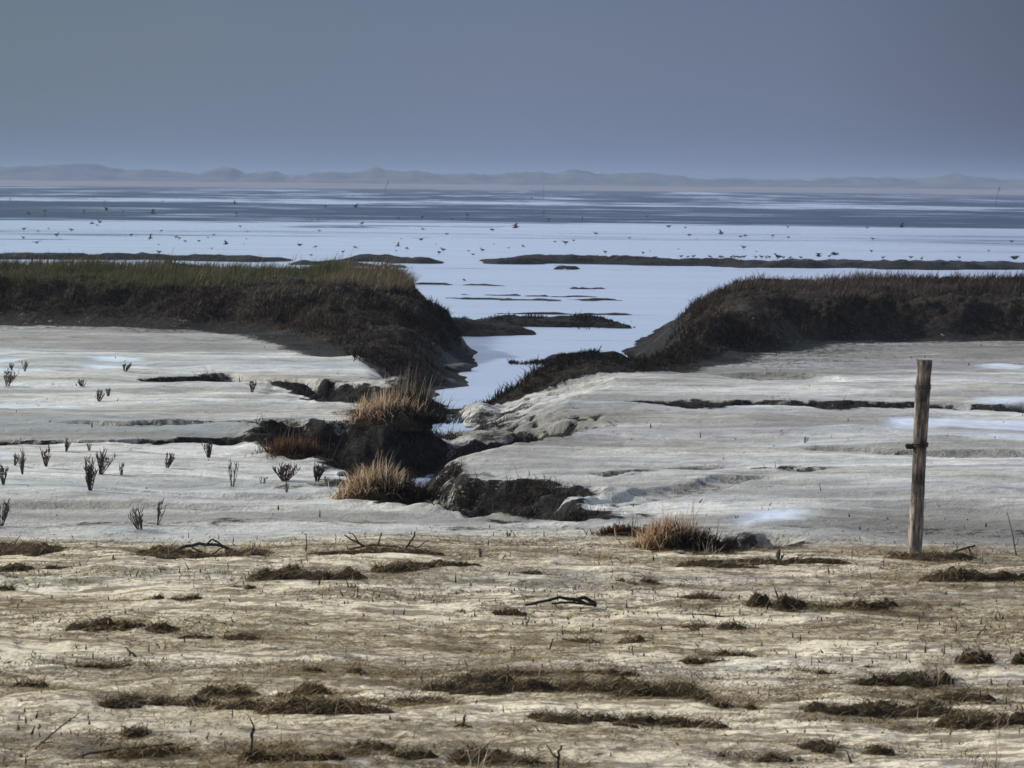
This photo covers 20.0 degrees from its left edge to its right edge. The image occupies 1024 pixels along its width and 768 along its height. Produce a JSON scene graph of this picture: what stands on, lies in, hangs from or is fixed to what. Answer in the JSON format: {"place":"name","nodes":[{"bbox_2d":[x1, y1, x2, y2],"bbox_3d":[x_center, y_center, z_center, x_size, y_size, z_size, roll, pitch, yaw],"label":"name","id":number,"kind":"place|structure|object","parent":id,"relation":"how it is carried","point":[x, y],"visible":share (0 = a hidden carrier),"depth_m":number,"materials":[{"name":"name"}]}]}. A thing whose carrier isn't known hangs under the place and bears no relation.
{"place":"outdoors","nodes":[
{"label":"outdoors","id":0,"kind":"place"},
{"bbox_2d":[0,249,420,299],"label":"marsh grass","id":1,"kind":"structure","parent":0,"point":[162,271],"depth_m":51.47,"materials":[{"name":"plant"}]},
{"bbox_2d":[0,261,458,390],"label":"terrain","id":2,"kind":"structure","parent":0,"point":[9,312],"depth_m":47.61,"materials":[{"name":"grass"},{"name":"dark turf"},{"name":"soil"}]},
{"bbox_2d":[0,266,461,392],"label":"bank shrubbery","id":3,"kind":"object","parent":2,"relation":"on","point":[423,330],"visible":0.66,"depth_m":47.13,"materials":[{"name":"brown plant"}]},
{"bbox_2d":[0,316,1023,554],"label":"mudflat","id":4,"kind":"structure","parent":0,"point":[974,474],"depth_m":27.81,"materials":[{"name":"soil"}]},
{"bbox_2d":[0,463,8,483],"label":"dead plant","id":5,"kind":"object","parent":4,"relation":"on","point":[2,478],"visible":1,"depth_m":22.70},
{"bbox_2d":[0,499,9,525],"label":"dead plant","id":6,"kind":"object","parent":4,"relation":"on","point":[5,511],"visible":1,"depth_m":20.37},
{"bbox_2d":[3,369,18,385],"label":"dead plant","id":7,"kind":"object","parent":4,"relation":"on","point":[9,380],"visible":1,"depth_m":34.12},
{"bbox_2d":[16,448,25,473],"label":"dead plant","id":8,"kind":"object","parent":4,"relation":"on","point":[21,462],"visible":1,"depth_m":23.45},
{"bbox_2d":[39,442,50,466],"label":"dead plant","id":9,"kind":"object","parent":4,"relation":"on","point":[46,458],"visible":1,"depth_m":24.25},
{"bbox_2d":[64,437,70,451],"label":"dead plant","id":10,"kind":"object","parent":4,"relation":"on","point":[67,444],"visible":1,"depth_m":25.66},
{"bbox_2d":[83,454,97,490],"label":"dead plant","id":11,"kind":"object","parent":4,"relation":"on","point":[90,472],"visible":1,"depth_m":22.29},
{"bbox_2d":[96,389,104,400],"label":"dead plant","id":12,"kind":"object","parent":4,"relation":"on","point":[98,395],"visible":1,"depth_m":31.47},
{"bbox_2d":[95,447,115,474],"bbox_3d":[-3.309,0.631,23.631,0.156,0.234,0.119,3,5,33],"label":"dead plant","id":13,"kind":"object","parent":4,"relation":"on","point":[101,461],"visible":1,"depth_m":23.63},
{"bbox_2d":[128,505,144,529],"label":"dead plant","id":14,"kind":"object","parent":4,"relation":"on","point":[137,523],"visible":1,"depth_m":19.96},
{"bbox_2d":[157,497,165,524],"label":"dead plant","id":15,"kind":"object","parent":4,"relation":"on","point":[159,510],"visible":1,"depth_m":20.24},
{"bbox_2d":[164,452,175,467],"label":"dead plant","id":16,"kind":"object","parent":4,"relation":"on","point":[169,462],"visible":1,"depth_m":24.12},
{"bbox_2d":[201,439,212,457],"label":"dead plant","id":17,"kind":"object","parent":4,"relation":"on","point":[208,449],"visible":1,"depth_m":25.34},
{"bbox_2d":[228,459,238,485],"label":"dead plant","id":18,"kind":"object","parent":4,"relation":"on","point":[231,473],"visible":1,"depth_m":23.03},
{"bbox_2d":[249,380,256,391],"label":"dead plant","id":19,"kind":"object","parent":4,"relation":"on","point":[253,386],"visible":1,"depth_m":33.09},
{"bbox_2d":[272,461,300,480],"bbox_3d":[-1.839,0.706,23.590,0.222,0.173,0.214,-1,4,-23],"label":"dead plant","id":20,"kind":"object","parent":4,"relation":"on","point":[282,470],"visible":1,"depth_m":23.55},
{"bbox_2d":[247,415,351,460],"bbox_3d":[-1.862,0.484,25.516,0.982,0.456,0.701,1,4,0],"label":"grass tussock","id":21,"kind":"object","parent":4,"relation":"on","point":[295,449],"depth_m":25.43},
{"bbox_2d":[313,462,324,480],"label":"dead plant","id":22,"kind":"object","parent":4,"relation":"on","point":[317,471],"visible":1,"depth_m":23.51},
{"bbox_2d":[320,367,479,430],"bbox_3d":[-1.047,0.130,28.853,1.603,0.621,1.047,1,4,9],"label":"grass tussock","id":23,"kind":"object","parent":4,"relation":"on","point":[397,412],"depth_m":28.69,"materials":[{"name":"plant"}]},
{"bbox_2d":[322,450,484,504],"bbox_3d":[-0.831,0.695,21.993,1.332,0.475,0.778,1,4,0],"label":"grass tussock","id":24,"kind":"object","parent":4,"relation":"on","point":[381,485],"depth_m":21.92,"materials":[{"name":"plant"}]},
{"bbox_2d":[369,363,454,412],"bbox_3d":[-1.092,0.023,32.326,1.031,0.620,0.667,1,4,0],"label":"grass tussock","id":25,"kind":"object","parent":4,"relation":"on","point":[403,394],"depth_m":32.30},
{"bbox_2d":[443,363,472,371],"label":"clay lump","id":26,"kind":"object","parent":4,"relation":"on","point":[460,367],"visible":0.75,"depth_m":44.02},
{"bbox_2d":[458,336,468,351],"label":"clay lump","id":27,"kind":"object","parent":4,"relation":"on","point":[464,345],"visible":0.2,"depth_m":48.64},
{"bbox_2d":[10,342,1022,529],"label":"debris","id":28,"kind":"object","parent":4,"relation":"on","point":[529,474],"visible":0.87,"depth_m":27.78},
{"bbox_2d":[19,361,1023,521],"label":"undergrowth","id":29,"kind":"object","parent":4,"relation":"on","point":[503,424],"visible":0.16,"depth_m":28.26,"materials":[{"name":"brown plant"}]},
{"bbox_2d":[451,312,635,364],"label":"weeds","id":30,"kind":"object","parent":4,"relation":"on","point":[588,353],"visible":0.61,"depth_m":57.56,"materials":[{"name":"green plant"}]},
{"bbox_2d":[0,523,1023,767],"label":"sand","id":31,"kind":"structure","parent":0,"point":[1010,748],"depth_m":14.91,"materials":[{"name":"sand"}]},
{"bbox_2d":[0,581,35,590],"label":"turf mat","id":32,"kind":"object","parent":31,"relation":"on","point":[4,587],"visible":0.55,"depth_m":16.96,"materials":[{"name":"brown plant"}]},
{"bbox_2d":[0,667,73,690],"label":"turf mat","id":33,"kind":"object","parent":31,"relation":"on","point":[32,683],"visible":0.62,"depth_m":13.58,"materials":[{"name":"brown plant"}]},
{"bbox_2d":[0,558,74,573],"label":"turf mat","id":34,"kind":"object","parent":31,"relation":"on","point":[14,567],"visible":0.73,"depth_m":17.65,"materials":[{"name":"brown plant"}]},
{"bbox_2d":[34,713,78,748],"bbox_3d":[-1.930,1.479,12.119,0.283,0.189,0.020,-3,5,-38],"label":"stick","id":35,"kind":"object","parent":31,"relation":"on","point":[43,741],"visible":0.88,"depth_m":12.13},
{"bbox_2d":[15,613,189,638],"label":"turf mat","id":36,"kind":"object","parent":31,"relation":"on","point":[106,621],"visible":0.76,"depth_m":15.23,"materials":[{"name":"brown plant"}]},
{"bbox_2d":[0,652,227,672],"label":"turf mat","id":37,"kind":"object","parent":31,"relation":"on","point":[111,665],"visible":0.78,"depth_m":14.28,"materials":[{"name":"brown plant"}]},
{"bbox_2d":[63,716,180,741],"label":"turf mat","id":38,"kind":"object","parent":31,"relation":"on","point":[135,731],"visible":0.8,"depth_m":12.32,"materials":[{"name":"brown plant"}]},
{"bbox_2d":[74,742,172,756],"bbox_3d":[-1.697,1.531,11.987,0.592,0.089,0.024,0,4,-8],"label":"stick","id":39,"kind":"object","parent":31,"relation":"on","point":[110,750],"visible":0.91,"depth_m":11.99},
{"bbox_2d":[0,535,296,558],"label":"turf mat","id":40,"kind":"object","parent":31,"relation":"on","point":[26,548],"visible":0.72,"depth_m":18.32,"materials":[{"name":"brown plant"}]},
{"bbox_2d":[74,614,235,634],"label":"turf mat","id":41,"kind":"object","parent":31,"relation":"on","point":[165,627],"visible":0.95,"depth_m":15.18,"materials":[{"name":"brown plant"}]},
{"bbox_2d":[108,590,222,604],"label":"turf mat","id":42,"kind":"object","parent":31,"relation":"on","point":[184,598],"visible":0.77,"depth_m":16.29,"materials":[{"name":"brown plant"}]},
{"bbox_2d":[44,540,291,564],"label":"turf mat","id":43,"kind":"object","parent":31,"relation":"on","point":[161,551],"visible":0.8,"depth_m":18.09,"materials":[{"name":"brown plant"}]},
{"bbox_2d":[86,679,275,717],"bbox_3d":[-1.588,1.404,13.028,1.158,0.148,0.656,0,4,-4],"label":"turf mat","id":44,"kind":"object","parent":31,"relation":"on","point":[129,702],"visible":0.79,"depth_m":13.04,"materials":[{"name":"brown plant"}]},
{"bbox_2d":[171,539,234,554],"bbox_3d":[-1.985,1.026,18.212,0.563,0.111,0.164,0,4,-9],"label":"driftwood","id":45,"kind":"object","parent":31,"relation":"on","point":[217,543],"visible":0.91,"depth_m":18.23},
{"bbox_2d":[124,626,296,649],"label":"turf mat","id":46,"kind":"object","parent":31,"relation":"on","point":[239,636],"visible":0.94,"depth_m":14.96,"materials":[{"name":"brown plant"}]},
{"bbox_2d":[2,733,431,767],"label":"turf mat","id":47,"kind":"object","parent":31,"relation":"on","point":[155,751],"visible":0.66,"depth_m":11.98,"materials":[{"name":"brown plant"}]},
{"bbox_2d":[250,727,254,752],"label":"twig","id":48,"kind":"object","parent":31,"relation":"on","point":[251,735],"visible":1,"depth_m":11.87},
{"bbox_2d":[199,577,318,592],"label":"turf mat","id":49,"kind":"object","parent":31,"relation":"on","point":[246,587],"visible":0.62,"depth_m":16.75,"materials":[{"name":"brown plant"}]},
{"bbox_2d":[134,674,389,703],"bbox_3d":[-1.155,1.400,13.364,1.307,0.138,0.744,0,4,-1],"label":"turf mat","id":50,"kind":"object","parent":31,"relation":"on","point":[311,687],"visible":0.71,"depth_m":13.38,"materials":[{"name":"brown plant"}]},
{"bbox_2d":[179,732,392,767],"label":"turf mat","id":51,"kind":"object","parent":31,"relation":"on","point":[256,755],"visible":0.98,"depth_m":11.86,"materials":[{"name":"brown plant"}]},
{"bbox_2d":[147,686,475,728],"bbox_3d":[-0.879,1.408,12.840,1.494,0.151,0.842,0,4,-4],"label":"turf mat","id":52,"kind":"object","parent":31,"relation":"on","point":[313,706],"visible":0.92,"depth_m":12.83,"materials":[{"name":"brown plant"}]},
{"bbox_2d":[175,560,450,591],"bbox_3d":[-1.164,1.109,17.173,1.630,0.134,0.975,1,4,5],"label":"turf mat","id":53,"kind":"object","parent":31,"relation":"on","point":[296,572],"visible":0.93,"depth_m":17.08,"materials":[{"name":"brown plant"}]},
{"bbox_2d":[265,655,409,680],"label":"turf mat","id":54,"kind":"object","parent":31,"relation":"on","point":[320,669],"visible":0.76,"depth_m":13.96,"materials":[{"name":"brown plant"}]},
{"bbox_2d":[344,532,400,549],"bbox_3d":[-0.883,0.995,18.409,0.358,0.120,0.128,1,4,0],"label":"driftwood","id":55,"kind":"object","parent":31,"relation":"on","point":[362,545],"visible":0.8,"depth_m":18.36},
{"bbox_2d":[228,537,531,560],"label":"turf mat","id":56,"kind":"object","parent":31,"relation":"on","point":[375,549],"visible":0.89,"depth_m":18.10,"materials":[{"name":"brown plant"}]},
{"bbox_2d":[314,555,464,575],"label":"turf mat","id":57,"kind":"object","parent":31,"relation":"on","point":[398,567],"visible":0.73,"depth_m":17.48,"materials":[{"name":"brown plant"}]},
{"bbox_2d":[289,689,492,709],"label":"turf mat","id":58,"kind":"object","parent":31,"relation":"on","point":[401,701],"visible":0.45,"depth_m":13.18,"materials":[{"name":"brown plant"}]},
{"bbox_2d":[406,531,428,547],"bbox_3d":[-0.682,0.998,18.349,0.320,0.136,0.043,0,4,-7],"label":"driftwood","id":59,"kind":"object","parent":31,"relation":"on","point":[408,544],"visible":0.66,"depth_m":18.35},
{"bbox_2d":[281,732,571,767],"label":"turf mat","id":60,"kind":"object","parent":31,"relation":"on","point":[411,754],"visible":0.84,"depth_m":12.00,"materials":[{"name":"brown plant"}]},
{"bbox_2d":[353,553,549,571],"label":"turf mat","id":61,"kind":"object","parent":31,"relation":"on","point":[441,563],"visible":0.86,"depth_m":17.64,"materials":[{"name":"brown plant"}]},
{"bbox_2d":[453,714,471,726],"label":"twig","id":62,"kind":"object","parent":31,"relation":"on","point":[461,725],"visible":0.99,"depth_m":12.52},
{"bbox_2d":[329,665,629,701],"bbox_3d":[-0.165,1.382,13.608,1.509,0.138,0.914,1,4,3],"label":"turf mat","id":63,"kind":"object","parent":31,"relation":"on","point":[483,684],"visible":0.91,"depth_m":13.50,"materials":[{"name":"brown plant"}]},
{"bbox_2d":[466,743,497,767],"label":"dry bents","id":64,"kind":"object","parent":31,"relation":"on","point":[481,766],"visible":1,"depth_m":11.83,"materials":[{"name":"brown plant"}]},
{"bbox_2d":[406,743,601,767],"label":"turf mat","id":65,"kind":"object","parent":31,"relation":"on","point":[462,758],"visible":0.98,"depth_m":11.91,"materials":[{"name":"brown plant"}]},
{"bbox_2d":[445,602,579,618],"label":"turf mat","id":66,"kind":"object","parent":31,"relation":"on","point":[513,612],"visible":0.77,"depth_m":16.09,"materials":[{"name":"brown plant"}]},
{"bbox_2d":[487,566,566,575],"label":"turf mat","id":67,"kind":"object","parent":31,"relation":"on","point":[531,572],"visible":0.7,"depth_m":17.44,"materials":[{"name":"brown plant"}]},
{"bbox_2d":[546,744,562,767],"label":"twig","id":68,"kind":"object","parent":31,"relation":"on","point":[558,756],"visible":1,"depth_m":11.86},
{"bbox_2d":[525,596,596,606],"bbox_3d":[0.274,1.213,16.265,0.403,0.065,0.085,1,4,0],"label":"driftwood","id":69,"kind":"object","parent":31,"relation":"on","point":[578,600],"visible":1,"depth_m":16.23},
{"bbox_2d":[405,661,719,680],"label":"turf mat","id":70,"kind":"object","parent":31,"relation":"on","point":[614,671],"visible":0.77,"depth_m":14.00,"materials":[{"name":"brown plant"}]},
{"bbox_2d":[448,704,719,734],"bbox_3d":[0.318,1.446,12.667,1.241,0.120,0.631,1,4,5],"label":"turf mat","id":71,"kind":"object","parent":31,"relation":"on","point":[646,720],"visible":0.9,"depth_m":12.67,"materials":[{"name":"brown plant"}]},
{"bbox_2d":[507,622,662,647],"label":"turf mat","id":72,"kind":"object","parent":31,"relation":"on","point":[590,640],"visible":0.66,"depth_m":15.24,"materials":[{"name":"brown plant"}]},
{"bbox_2d":[593,533,614,559],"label":"dry bents","id":73,"kind":"object","parent":31,"relation":"on","point":[602,555],"visible":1,"depth_m":18.37,"materials":[{"name":"beige plant"}]},
{"bbox_2d":[583,516,647,536],"bbox_3d":[0.773,0.971,19.688,0.587,0.228,0.367,1,4,0],"label":"grass tussock","id":74,"kind":"object","parent":31,"relation":"on","point":[622,529],"depth_m":19.64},
{"bbox_2d":[447,666,826,708],"bbox_3d":[0.525,1.392,13.523,1.918,0.157,0.965,1,4,2],"label":"turf mat","id":75,"kind":"object","parent":31,"relation":"on","point":[657,689],"visible":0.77,"depth_m":13.48,"materials":[{"name":"brown plant"}]},
{"bbox_2d":[614,571,693,587],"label":"turf mat","id":76,"kind":"object","parent":31,"relation":"on","point":[647,580],"visible":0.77,"depth_m":17.28,"materials":[{"name":"brown plant"}]},
{"bbox_2d":[572,706,778,733],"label":"turf mat","id":77,"kind":"object","parent":31,"relation":"on","point":[717,725],"visible":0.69,"depth_m":12.68,"materials":[{"name":"brown plant"}]},
{"bbox_2d":[604,488,747,552],"bbox_3d":[1.101,0.904,18.998,1.002,0.463,0.596,1,4,0],"label":"grass tussock","id":78,"kind":"object","parent":31,"relation":"on","point":[667,535],"depth_m":18.91,"materials":[{"name":"plant"}]},
{"bbox_2d":[645,652,742,666],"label":"turf mat","id":79,"kind":"object","parent":31,"relation":"on","point":[691,659],"visible":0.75,"depth_m":14.47,"materials":[{"name":"brown plant"}]},
{"bbox_2d":[646,587,747,602],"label":"turf mat","id":80,"kind":"object","parent":31,"relation":"on","point":[705,595],"visible":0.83,"depth_m":16.48,"materials":[{"name":"brown plant"}]},
{"bbox_2d":[553,741,862,767],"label":"turf mat","id":81,"kind":"object","parent":31,"relation":"on","point":[773,756],"visible":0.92,"depth_m":12.00,"materials":[{"name":"brown plant"}]},
{"bbox_2d":[651,614,772,634],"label":"turf mat","id":82,"kind":"object","parent":31,"relation":"on","point":[730,624],"visible":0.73,"depth_m":15.56,"materials":[{"name":"brown plant"}]},
{"bbox_2d":[685,689,783,711],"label":"turf mat","id":83,"kind":"object","parent":31,"relation":"on","point":[750,705],"visible":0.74,"depth_m":13.11,"materials":[{"name":"brown plant"}]},
{"bbox_2d":[693,643,775,657],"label":"turf mat","id":84,"kind":"object","parent":31,"relation":"on","point":[734,653],"visible":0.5,"depth_m":14.80,"materials":[{"name":"brown plant"}]},
{"bbox_2d":[580,551,931,571],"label":"turf mat","id":85,"kind":"object","parent":31,"relation":"on","point":[718,563],"visible":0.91,"depth_m":18.08,"materials":[{"name":"brown plant"}]},
{"bbox_2d":[776,549,784,559],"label":"dead plant","id":86,"kind":"object","parent":85,"relation":"on","point":[778,553],"visible":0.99,"depth_m":18.21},
{"bbox_2d":[673,587,863,616],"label":"turf mat","id":87,"kind":"object","parent":31,"relation":"on","point":[784,603],"visible":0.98,"depth_m":16.16,"materials":[{"name":"brown plant"}]},
{"bbox_2d":[718,661,877,679],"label":"turf mat","id":88,"kind":"object","parent":31,"relation":"on","point":[801,667],"visible":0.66,"depth_m":14.18,"materials":[{"name":"brown plant"}]},
{"bbox_2d":[803,594,893,613],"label":"turf mat","id":89,"kind":"object","parent":31,"relation":"on","point":[835,606],"visible":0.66,"depth_m":16.24,"materials":[{"name":"brown plant"}]},
{"bbox_2d":[733,728,981,764],"bbox_3d":[1.448,1.505,12.145,1.083,0.133,0.558,1,4,1],"label":"turf mat","id":90,"kind":"object","parent":31,"relation":"on","point":[824,747],"visible":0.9,"depth_m":12.12,"materials":[{"name":"brown plant"}]},
{"bbox_2d":[713,691,1023,731],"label":"turf mat","id":91,"kind":"object","parent":31,"relation":"on","point":[882,709],"visible":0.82,"depth_m":13.06,"materials":[{"name":"brown plant"}]},
{"bbox_2d":[804,592,947,612],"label":"turf mat","id":92,"kind":"object","parent":31,"relation":"on","point":[875,605],"visible":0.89,"depth_m":16.22,"materials":[{"name":"brown plant"}]},
{"bbox_2d":[793,662,1023,695],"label":"turf mat","id":93,"kind":"object","parent":31,"relation":"on","point":[913,678],"visible":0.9,"depth_m":13.86,"materials":[{"name":"brown plant"}]},
{"bbox_2d":[916,648,955,686],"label":"dry bents","id":94,"kind":"object","parent":93,"relation":"on","point":[931,676],"visible":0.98,"depth_m":13.92,"materials":[{"name":"beige plant"}]},
{"bbox_2d":[800,546,1021,563],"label":"turf mat","id":95,"kind":"object","parent":31,"relation":"on","point":[934,556],"visible":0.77,"depth_m":18.69,"materials":[{"name":"brown plant"}]},
{"bbox_2d":[905,359,931,552],"bbox_3d":[2.633,0.491,18.858,0.169,1.303,0.110,1,4,0],"label":"fence post","id":96,"kind":"object","parent":31,"relation":"on","point":[919,445],"visible":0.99,"depth_m":18.82,"materials":[{"name":"brown wood"}]},
{"bbox_2d":[849,561,1023,589],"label":"turf mat","id":97,"kind":"object","parent":31,"relation":"on","point":[953,573],"visible":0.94,"depth_m":17.34,"materials":[{"name":"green plant"}]},
{"bbox_2d":[865,678,1023,704],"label":"turf mat","id":98,"kind":"object","parent":31,"relation":"on","point":[965,696],"visible":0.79,"depth_m":13.54,"materials":[{"name":"brown plant"}]},
{"bbox_2d":[874,700,1023,733],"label":"turf mat","id":99,"kind":"object","parent":31,"relation":"on","point":[983,721],"visible":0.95,"depth_m":12.83,"materials":[{"name":"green plant"}]},
{"bbox_2d":[953,545,975,555],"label":"twig","id":100,"kind":"object","parent":31,"relation":"on","point":[968,547],"visible":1,"depth_m":18.88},
{"bbox_2d":[915,641,1023,670],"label":"turf mat","id":101,"kind":"object","parent":31,"relation":"on","point":[974,656],"visible":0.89,"depth_m":14.44,"materials":[{"name":"brown plant"}]},
{"bbox_2d":[953,707,1015,767],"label":"dry bents","id":102,"kind":"object","parent":31,"relation":"on","point":[996,763],"visible":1,"depth_m":11.82,"materials":[{"name":"beige plant"}]},
{"bbox_2d":[1006,512,1018,555],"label":"twig","id":103,"kind":"object","parent":31,"relation":"on","point":[1013,536],"visible":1,"depth_m":19.04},
{"bbox_2d":[0,185,1023,486],"bbox_3d":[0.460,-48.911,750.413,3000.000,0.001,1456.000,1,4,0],"label":"water","id":104,"kind":"structure","parent":0,"point":[810,225],"depth_m":161.66,"materials":[{"name":"liquid"}]},
{"bbox_2d":[0,163,1023,189],"bbox_3d":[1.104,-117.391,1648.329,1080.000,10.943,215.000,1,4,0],"label":"dune hills","id":105,"kind":"structure","parent":0,"point":[88,172],"depth_m":1600.13,"materials":[{"name":"grey plant"}]},
{"bbox_2d":[0,252,1023,336],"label":"mud land","id":106,"kind":"structure","parent":0,"point":[481,327],"depth_m":102.35,"materials":[{"name":"mud"}]},
{"bbox_2d":[0,180,1023,194],"bbox_3d":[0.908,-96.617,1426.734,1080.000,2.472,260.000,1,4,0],"label":"beach","id":107,"kind":"structure","parent":0,"point":[504,187],"depth_m":1424.39,"materials":[{"name":"sand"}]},
{"bbox_2d":[0,0,1023,180],"label":"sky","id":108,"kind":"structure","parent":0,"point":[806,90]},
{"bbox_2d":[461,276,1023,408],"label":"terrain","id":109,"kind":"structure","parent":0,"point":[966,307],"depth_m":45.89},
{"bbox_2d":[473,273,1023,404],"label":"bank shrubbery","id":110,"kind":"object","parent":109,"relation":"on","point":[668,354],"visible":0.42,"depth_m":42.75,"materials":[{"name":"brown plant"}]},
{"bbox_2d":[687,268,1023,318],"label":"marsh grass","id":111,"kind":"structure","parent":0,"point":[857,282],"depth_m":49.30,"materials":[{"name":"plant"}]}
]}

